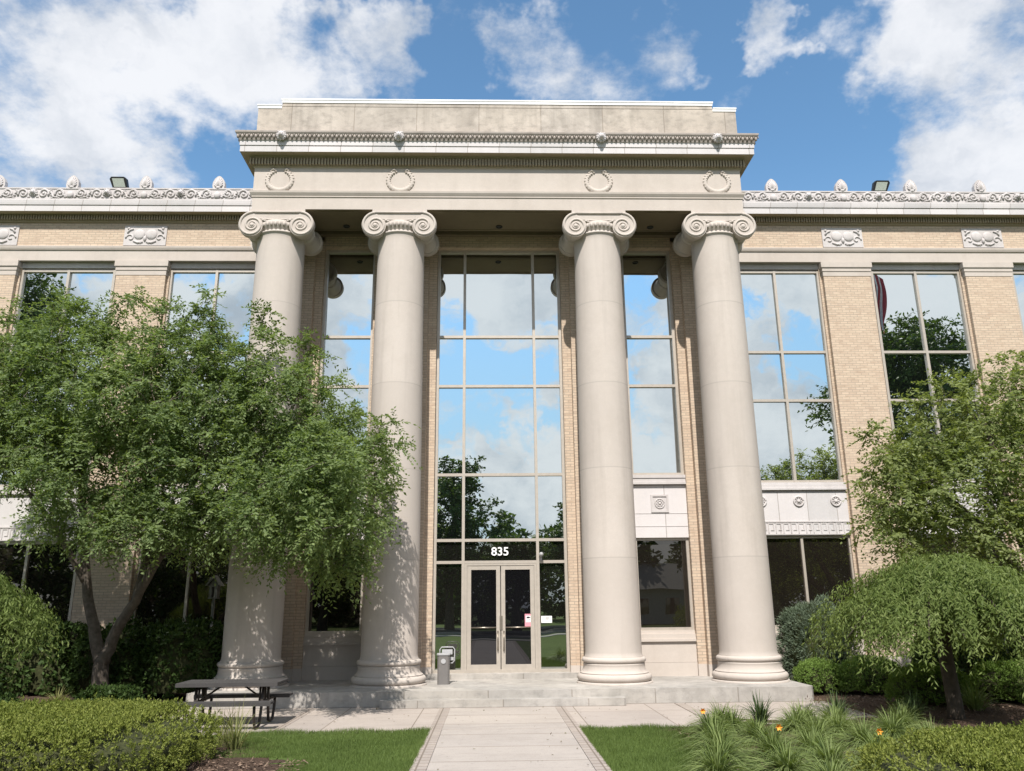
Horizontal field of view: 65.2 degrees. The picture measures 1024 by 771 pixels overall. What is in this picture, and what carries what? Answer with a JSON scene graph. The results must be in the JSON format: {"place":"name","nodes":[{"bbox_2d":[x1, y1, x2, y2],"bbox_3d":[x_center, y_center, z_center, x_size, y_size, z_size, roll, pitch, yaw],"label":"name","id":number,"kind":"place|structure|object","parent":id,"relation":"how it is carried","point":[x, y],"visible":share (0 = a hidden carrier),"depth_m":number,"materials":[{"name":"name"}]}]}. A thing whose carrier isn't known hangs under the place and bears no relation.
{"place":"outdoors","nodes":[
{"label":"outdoors","id":0,"kind":"place"},
{"bbox_2d":[191,682,800,770],"bbox_3d":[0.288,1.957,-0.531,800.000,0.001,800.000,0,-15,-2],"label":"lawn","id":1,"kind":"structure","parent":0,"point":[284,758],"depth_m":11.34,"materials":[{"name":"green plant"}]},
{"bbox_2d":[0,682,23,703],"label":"shrub","id":2,"kind":"object","parent":1,"relation":"on","point":[6,696],"visible":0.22,"depth_m":13.76,"materials":[{"name":"green plant"}]},
{"bbox_2d":[0,571,68,682],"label":"weeping tree","id":3,"kind":"object","parent":1,"relation":"on","point":[11,607],"visible":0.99,"depth_m":14.22,"materials":[{"name":"green plant"}]},
{"bbox_2d":[14,691,187,709],"bbox_3d":[-11.376,6.945,17.504,10.062,0.242,6.954,0,-15,-2],"label":"mulch bed","id":4,"kind":"object","parent":1,"relation":"on","point":[32,696],"visible":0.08,"depth_m":18.04,"materials":[{"name":"brown soil"}]},
{"bbox_2d":[0,612,87,696],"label":"dark bush","id":5,"kind":"object","parent":4,"relation":"on","point":[33,675],"visible":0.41,"depth_m":18.08,"materials":[{"name":"green plant"}]},
{"bbox_2d":[39,685,72,702],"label":"grass clump","id":6,"kind":"object","parent":4,"relation":"on","point":[59,696],"visible":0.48,"depth_m":16.82,"materials":[{"name":"plant"}]},
{"bbox_2d":[73,682,147,702],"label":"shrub","id":7,"kind":"object","parent":4,"relation":"on","point":[125,691],"visible":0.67,"depth_m":16.16,"materials":[{"name":"green plant"}]},
{"bbox_2d":[61,614,163,697],"bbox_3d":[-9.198,6.276,18.638,2.362,1.879,1.914,0,-15,-2],"label":"dark bush","id":8,"kind":"object","parent":4,"relation":"on","point":[121,669],"visible":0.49,"depth_m":18.02,"materials":[{"name":"green plant"}]},
{"bbox_2d":[131,613,223,699],"bbox_3d":[-7.579,6.183,18.399,2.323,1.842,2.010,0,-15,-2],"label":"dark bush","id":9,"kind":"object","parent":4,"relation":"on","point":[178,652],"visible":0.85,"depth_m":17.87,"materials":[{"name":"green plant"}]},
{"bbox_2d":[205,575,223,632],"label":"bird house","id":10,"kind":"structure","parent":4,"relation":"on","point":[214,592],"depth_m":19.83,"materials":[{"name":"black wood"}]},
{"bbox_2d":[0,283,422,685],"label":"locust tree","id":11,"kind":"object","parent":1,"relation":"on","point":[319,471],"visible":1,"depth_m":16.74,"materials":[{"name":"green plant"}]},
{"bbox_2d":[164,741,286,770],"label":"mulch bed","id":12,"kind":"object","parent":1,"relation":"on","point":[229,765],"visible":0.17,"depth_m":10.78,"materials":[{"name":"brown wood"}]},
{"bbox_2d":[0,692,223,770],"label":"yew hedge","id":13,"kind":"object","parent":12,"relation":"on","point":[120,734],"visible":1,"depth_m":9.56,"materials":[{"name":"green plant"}]},
{"bbox_2d":[201,701,246,742],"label":"grass clump","id":14,"kind":"object","parent":12,"relation":"on","point":[222,740],"visible":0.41,"depth_m":12.43,"materials":[{"name":"plant"}]},
{"bbox_2d":[206,697,266,749],"bbox_3d":[-4.195,4.995,11.868,1.458,0.749,1.741,0,-15,-2],"label":"grass clump","id":15,"kind":"object","parent":12,"relation":"on","point":[234,737],"visible":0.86,"depth_m":11.83,"materials":[{"name":"plant"}]},
{"bbox_2d":[410,708,449,770],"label":"paver border","id":16,"kind":"object","parent":1,"relation":"on","point":[423,758],"visible":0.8,"depth_m":12.10,"materials":[{"name":"concrete"}]},
{"bbox_2d":[0,98,1023,709],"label":"office building","id":17,"kind":"structure","parent":1,"relation":"on","point":[634,372],"depth_m":21.12,"materials":[{"name":"stone"}]},
{"bbox_2d":[0,541,79,625],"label":"lower window","id":18,"kind":"structure","parent":17,"relation":"in","point":[56,586],"depth_m":21.40,"materials":[{"name":"black glass"}]},
{"bbox_2d":[0,269,115,486],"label":"upper window","id":19,"kind":"structure","parent":17,"relation":"in","point":[34,284],"depth_m":23.54,"materials":[{"name":"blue glass"}]},
{"bbox_2d":[110,177,128,187],"bbox_3d":[-11.944,-6.033,24.338,0.543,0.653,0.268,0,-15,-2],"label":"floodlight","id":20,"kind":"object","parent":17,"relation":"attached to","point":[119,182],"visible":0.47,"depth_m":24.29,"materials":[{"name":"brown metal"}]},
{"bbox_2d":[132,540,230,629],"bbox_3d":[-8.663,5.376,21.399,2.740,2.430,0.100,0,-15,-2],"label":"lower window","id":21,"kind":"structure","parent":17,"relation":"in","point":[171,594],"depth_m":21.37,"materials":[{"name":"black glass"}]},
{"bbox_2d":[154,270,254,485],"bbox_3d":[-8.720,-0.317,22.965,2.740,6.440,0.100,0,-15,-2],"label":"upper window","id":22,"kind":"structure","parent":17,"relation":"in","point":[238,285],"depth_m":23.60,"materials":[{"name":"clear glass"}]},
{"bbox_2d":[305,540,363,633],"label":"lower window","id":23,"kind":"structure","parent":17,"relation":"in","point":[341,620],"depth_m":19.98,"materials":[{"name":"black glass"}]},
{"bbox_2d":[318,250,374,470],"bbox_3d":[-4.481,-0.697,21.702,1.405,6.420,0.100,0,-15,-2],"label":"portico window","id":24,"kind":"structure","parent":17,"relation":"in","point":[348,302],"depth_m":21.98,"materials":[{"name":"clear glass"}]},
{"bbox_2d":[437,646,454,684],"bbox_3d":[-1.509,6.397,18.305,0.403,0.802,0.360,0,-15,-2],"label":"trash can","id":25,"kind":"object","parent":17,"relation":"on","point":[443,667],"visible":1,"depth_m":18.16,"materials":[{"name":"grey plastic"}]},
{"bbox_2d":[467,566,500,669],"bbox_3d":[-0.707,5.789,19.976,0.833,2.525,0.146,0,-15,-2],"label":"door","id":26,"kind":"structure","parent":17,"relation":"in","point":[483,582],"depth_m":20.00,"materials":[{"name":"glass"}]},
{"bbox_2d":[432,250,569,673],"bbox_3d":[-0.322,1.627,21.177,3.400,11.260,0.100,0,-15,-2],"label":"entrance window","id":27,"kind":"structure","parent":17,"relation":"in","point":[500,498],"depth_m":21.26,"materials":[{"name":"clear glass"}]},
{"bbox_2d":[500,565,534,668],"bbox_3d":[0.128,5.787,19.999,0.875,2.525,0.146,0,-15,-2],"label":"door","id":28,"kind":"structure","parent":17,"relation":"in","point":[517,618],"depth_m":20.03,"materials":[{"name":"glass"}]},
{"bbox_2d":[621,251,683,474],"bbox_3d":[3.791,-0.716,21.934,1.405,6.420,0.100,0,-15,-2],"label":"portico window","id":29,"kind":"structure","parent":17,"relation":"in","point":[652,379],"depth_m":21.91,"materials":[{"name":"clear glass"}]},
{"bbox_2d":[636,538,693,630],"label":"lower window","id":30,"kind":"structure","parent":17,"relation":"in","point":[664,573],"depth_m":20.36,"materials":[{"name":"black glass"}]},
{"bbox_2d":[740,271,842,482],"bbox_3d":[7.953,-0.356,23.433,2.740,6.440,0.100,0,-15,-2],"label":"upper window","id":31,"kind":"structure","parent":17,"relation":"in","point":[795,420],"depth_m":23.42,"materials":[{"name":"clear glass"}]},
{"bbox_2d":[766,535,854,627],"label":"lower window","id":32,"kind":"structure","parent":17,"relation":"in","point":[801,567],"depth_m":21.98,"materials":[{"name":"black glass"}]},
{"bbox_2d":[871,180,889,190],"bbox_3d":[11.518,-6.088,24.997,0.543,0.653,0.268,0,-15,-2],"label":"floodlight","id":33,"kind":"object","parent":17,"relation":"attached to","point":[880,185],"visible":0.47,"depth_m":24.95,"materials":[{"name":"brown metal"}]},
{"bbox_2d":[871,271,988,480],"bbox_3d":[12.282,-0.366,23.555,2.740,6.440,0.100,0,-15,-2],"label":"upper window","id":34,"kind":"structure","parent":17,"relation":"in","point":[922,324],"depth_m":23.88,"materials":[{"name":"clear glass"}]},
{"bbox_2d":[910,534,1009,623],"bbox_3d":[12.339,5.328,21.989,2.740,2.430,0.100,0,-15,-2],"label":"lower window","id":35,"kind":"structure","parent":17,"relation":"in","point":[996,556],"depth_m":22.23,"materials":[{"name":"black glass"}]},
{"bbox_2d":[1012,271,1023,336],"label":"upper window","id":36,"kind":"structure","parent":17,"relation":"in","point":[1018,276],"depth_m":24.34,"materials":[{"name":"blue glass"}]},
{"bbox_2d":[555,706,611,770],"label":"paver border","id":37,"kind":"object","parent":1,"relation":"on","point":[594,757],"visible":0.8,"depth_m":12.05,"materials":[{"name":"brick"}]},
{"bbox_2d":[171,695,1023,770],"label":"mulch chips","id":38,"kind":"object","parent":1,"relation":"on","point":[261,764],"visible":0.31,"depth_m":13.05,"materials":[{"name":"brown wood"}]},
{"bbox_2d":[649,716,1022,770],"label":"mulch bed","id":39,"kind":"object","parent":1,"relation":"on","point":[971,722],"visible":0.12,"depth_m":13.43,"materials":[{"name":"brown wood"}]},
{"bbox_2d":[667,705,746,740],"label":"daylily","id":40,"kind":"object","parent":39,"relation":"on","point":[703,711],"visible":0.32,"depth_m":12.47,"materials":[{"name":"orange plant"}]},
{"bbox_2d":[669,714,753,755],"bbox_3d":[2.893,5.052,11.454,1.750,0.727,1.794,-7,-17,23],"label":"daylily","id":41,"kind":"object","parent":39,"relation":"on","point":[710,736],"visible":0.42,"depth_m":11.46,"materials":[{"name":"green plant"}]},
{"bbox_2d":[685,695,751,729],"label":"daylily","id":42,"kind":"object","parent":39,"relation":"on","point":[718,711],"visible":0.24,"depth_m":13.44,"materials":[{"name":"green plant"}]},
{"bbox_2d":[673,737,765,770],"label":"daylily","id":43,"kind":"object","parent":39,"relation":"on","point":[717,762],"visible":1,"depth_m":9.47,"materials":[{"name":"green plant"}]},
{"bbox_2d":[677,724,767,770],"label":"daylily","id":44,"kind":"object","parent":39,"relation":"on","point":[726,741],"visible":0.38,"depth_m":10.43,"materials":[{"name":"green plant"}]},
{"bbox_2d":[702,703,762,735],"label":"daylily","id":45,"kind":"object","parent":39,"relation":"on","point":[736,721],"visible":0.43,"depth_m":12.94,"materials":[{"name":"green plant"}]},
{"bbox_2d":[739,689,781,724],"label":"grass clump","id":46,"kind":"object","parent":39,"relation":"on","point":[759,711],"visible":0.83,"depth_m":13.66,"materials":[{"name":"green plant"}]},
{"bbox_2d":[725,709,798,748],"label":"daylily","id":47,"kind":"object","parent":39,"relation":"on","point":[753,725],"visible":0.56,"depth_m":11.87,"materials":[{"name":"green plant"}]},
{"bbox_2d":[737,723,815,768],"bbox_3d":[3.563,4.867,10.749,1.776,0.732,1.808,0,-15,-2],"label":"daylily","id":48,"kind":"object","parent":39,"relation":"on","point":[766,743],"visible":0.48,"depth_m":10.64,"materials":[{"name":"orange plant"}]},
{"bbox_2d":[734,737,826,770],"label":"daylily","id":49,"kind":"object","parent":39,"relation":"on","point":[783,762],"visible":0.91,"depth_m":9.60,"materials":[{"name":"green plant"}]},
{"bbox_2d":[765,699,826,729],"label":"daylily","id":50,"kind":"object","parent":39,"relation":"on","point":[808,710],"visible":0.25,"depth_m":13.45,"materials":[{"name":"green plant"}]},
{"bbox_2d":[767,698,830,734],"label":"daylily","id":51,"kind":"object","parent":39,"relation":"on","point":[799,716],"visible":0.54,"depth_m":12.85,"materials":[{"name":"green plant"}]},
{"bbox_2d":[778,710,852,746],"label":"daylily","id":52,"kind":"object","parent":39,"relation":"on","point":[822,724],"visible":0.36,"depth_m":11.87,"materials":[{"name":"green plant"}]},
{"bbox_2d":[781,720,854,760],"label":"daylily","id":53,"kind":"object","parent":39,"relation":"on","point":[806,739],"visible":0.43,"depth_m":10.88,"materials":[{"name":"green plant"}]},
{"bbox_2d":[790,743,870,770],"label":"daylily","id":54,"kind":"object","parent":39,"relation":"on","point":[830,767],"visible":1,"depth_m":8.94,"materials":[{"name":"green plant"}]},
{"bbox_2d":[805,695,862,727],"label":"daylily","id":55,"kind":"object","parent":39,"relation":"on","point":[831,711],"visible":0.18,"depth_m":13.27,"materials":[{"name":"green plant"}]},
{"bbox_2d":[813,684,859,717],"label":"grass clump","id":56,"kind":"object","parent":39,"relation":"on","point":[836,702],"visible":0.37,"depth_m":13.91,"materials":[{"name":"green plant"}]},
{"bbox_2d":[794,732,879,770],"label":"daylily","id":57,"kind":"object","parent":39,"relation":"on","point":[831,751],"visible":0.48,"depth_m":9.90,"materials":[{"name":"green plant"}]},
{"bbox_2d":[806,702,872,740],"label":"daylily","id":58,"kind":"object","parent":39,"relation":"on","point":[838,721],"visible":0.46,"depth_m":12.44,"materials":[{"name":"green plant"}]},
{"bbox_2d":[829,712,904,751],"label":"daylily","id":59,"kind":"object","parent":39,"relation":"on","point":[858,735],"visible":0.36,"depth_m":11.39,"materials":[{"name":"green plant"}]},
{"bbox_2d":[843,724,903,765],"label":"daylily","id":60,"kind":"object","parent":39,"relation":"on","point":[872,740],"visible":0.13,"depth_m":10.41,"materials":[{"name":"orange plant"}]},
{"bbox_2d":[854,706,923,739],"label":"daylily","id":61,"kind":"object","parent":39,"relation":"on","point":[894,724],"visible":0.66,"depth_m":12.15,"materials":[{"name":"green plant"}]},
{"bbox_2d":[866,699,938,730],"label":"daylily","id":62,"kind":"object","parent":39,"relation":"on","point":[901,713],"visible":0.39,"depth_m":13.05,"materials":[{"name":"green plant"}]},
{"bbox_2d":[888,688,938,720],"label":"grass clump","id":63,"kind":"object","parent":39,"relation":"on","point":[911,706],"visible":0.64,"depth_m":13.83,"materials":[{"name":"green plant"}]},
{"bbox_2d":[898,718,954,750],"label":"daylily","id":64,"kind":"object","parent":39,"relation":"on","point":[923,729],"visible":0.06,"depth_m":11.12,"materials":[{"name":"green plant"}]},
{"bbox_2d":[843,719,1023,770],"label":"yew hedge","id":65,"kind":"object","parent":39,"relation":"on","point":[999,747],"visible":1,"depth_m":8.50,"materials":[{"name":"green plant"}]},
{"bbox_2d":[813,684,1023,719],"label":"mulch bed","id":66,"kind":"object","parent":1,"relation":"on","point":[855,693],"visible":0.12,"depth_m":15.58,"materials":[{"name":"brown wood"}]},
{"bbox_2d":[774,590,858,680],"bbox_3d":[7.407,6.197,19.655,2.005,2.264,2.040,0,-15,-2],"label":"spruce shrub","id":67,"kind":"object","parent":66,"relation":"on","point":[791,641],"visible":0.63,"depth_m":19.33,"materials":[{"name":"green plant"}]},
{"bbox_2d":[791,656,847,694],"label":"boxwood shrub","id":68,"kind":"object","parent":66,"relation":"on","point":[817,674],"visible":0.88,"depth_m":17.89,"materials":[{"name":"green plant"}]},
{"bbox_2d":[835,652,901,694],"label":"boxwood shrub","id":69,"kind":"object","parent":66,"relation":"on","point":[865,680],"visible":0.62,"depth_m":17.52,"materials":[{"name":"green plant"}]},
{"bbox_2d":[802,550,1023,719],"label":"weeping tree","id":70,"kind":"object","parent":66,"relation":"on","point":[935,597],"visible":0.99,"depth_m":13.49,"materials":[{"name":"green plant"}]},
{"bbox_2d":[883,661,975,705],"bbox_3d":[8.284,5.919,15.982,1.792,0.831,1.480,0,-15,-2],"label":"boxwood shrub","id":71,"kind":"object","parent":66,"relation":"on","point":[914,680],"visible":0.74,"depth_m":15.62,"materials":[{"name":"green plant"}]},
{"bbox_2d":[840,350,1023,583],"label":"maple tree","id":72,"kind":"object","parent":66,"relation":"on","point":[901,467],"visible":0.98,"depth_m":16.18,"materials":[{"name":"green plant"}]},
{"bbox_2d":[909,632,1009,687],"bbox_3d":[10.718,6.361,19.116,2.671,1.642,2.111,0,-15,-2],"label":"dark bush","id":73,"kind":"object","parent":66,"relation":"on","point":[964,665],"visible":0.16,"depth_m":18.43,"materials":[{"name":"green plant"}]},
{"bbox_2d":[944,678,1014,710],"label":"grass clump","id":74,"kind":"object","parent":66,"relation":"on","point":[975,702],"visible":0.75,"depth_m":14.85,"materials":[{"name":"green plant"}]},
{"bbox_2d":[964,656,1023,702],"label":"boxwood shrub","id":75,"kind":"object","parent":66,"relation":"on","point":[1001,679],"visible":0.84,"depth_m":15.67,"materials":[{"name":"green plant"}]},
{"bbox_2d":[1003,632,1023,659],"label":"dark bush","id":76,"kind":"object","parent":66,"relation":"on","point":[1010,649],"visible":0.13,"depth_m":19.18,"materials":[{"name":"green plant"}]},
{"bbox_2d":[426,707,595,770],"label":"front walk","id":77,"kind":"structure","parent":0,"point":[508,740],"depth_m":12.11,"materials":[{"name":"concrete"}]},
{"bbox_2d":[0,0,1023,191],"label":"sky","id":78,"kind":"structure","parent":0,"point":[928,93],"materials":[{"name":"blue"}]},
{"bbox_2d":[172,701,877,734],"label":"patio","id":79,"kind":"structure","parent":0,"point":[324,719],"depth_m":15.09,"materials":[{"name":"concrete"}]},
{"bbox_2d":[175,678,292,728],"bbox_3d":[-4.996,5.673,14.297,1.770,0.751,1.606,0,-15,-2],"label":"picnic table","id":80,"kind":"object","parent":79,"relation":"on","point":[204,696],"visible":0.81,"depth_m":14.13,"materials":[{"name":"brown metal"}]},
{"bbox_2d":[265,708,316,731],"bbox_3d":[-4.088,6.236,14.955,0.220,0.025,3.248,0,-15,-2],"label":"paver strip","id":81,"kind":"object","parent":79,"relation":"on","point":[290,720],"visible":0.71,"depth_m":14.85,"materials":[{"name":"concrete"}]},
{"bbox_2d":[334,708,690,769],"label":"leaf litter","id":82,"kind":"object","parent":79,"relation":"on","point":[496,720],"visible":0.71,"depth_m":14.44,"materials":[{"name":"brown plant"}]},
{"bbox_2d":[674,703,711,717],"bbox_3d":[3.539,6.219,15.169,0.220,0.025,3.248,0,-15,-2],"label":"paver strip","id":83,"kind":"object","parent":79,"relation":"on","point":[687,707],"visible":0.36,"depth_m":15.84,"materials":[{"name":"concrete"}]}
]}

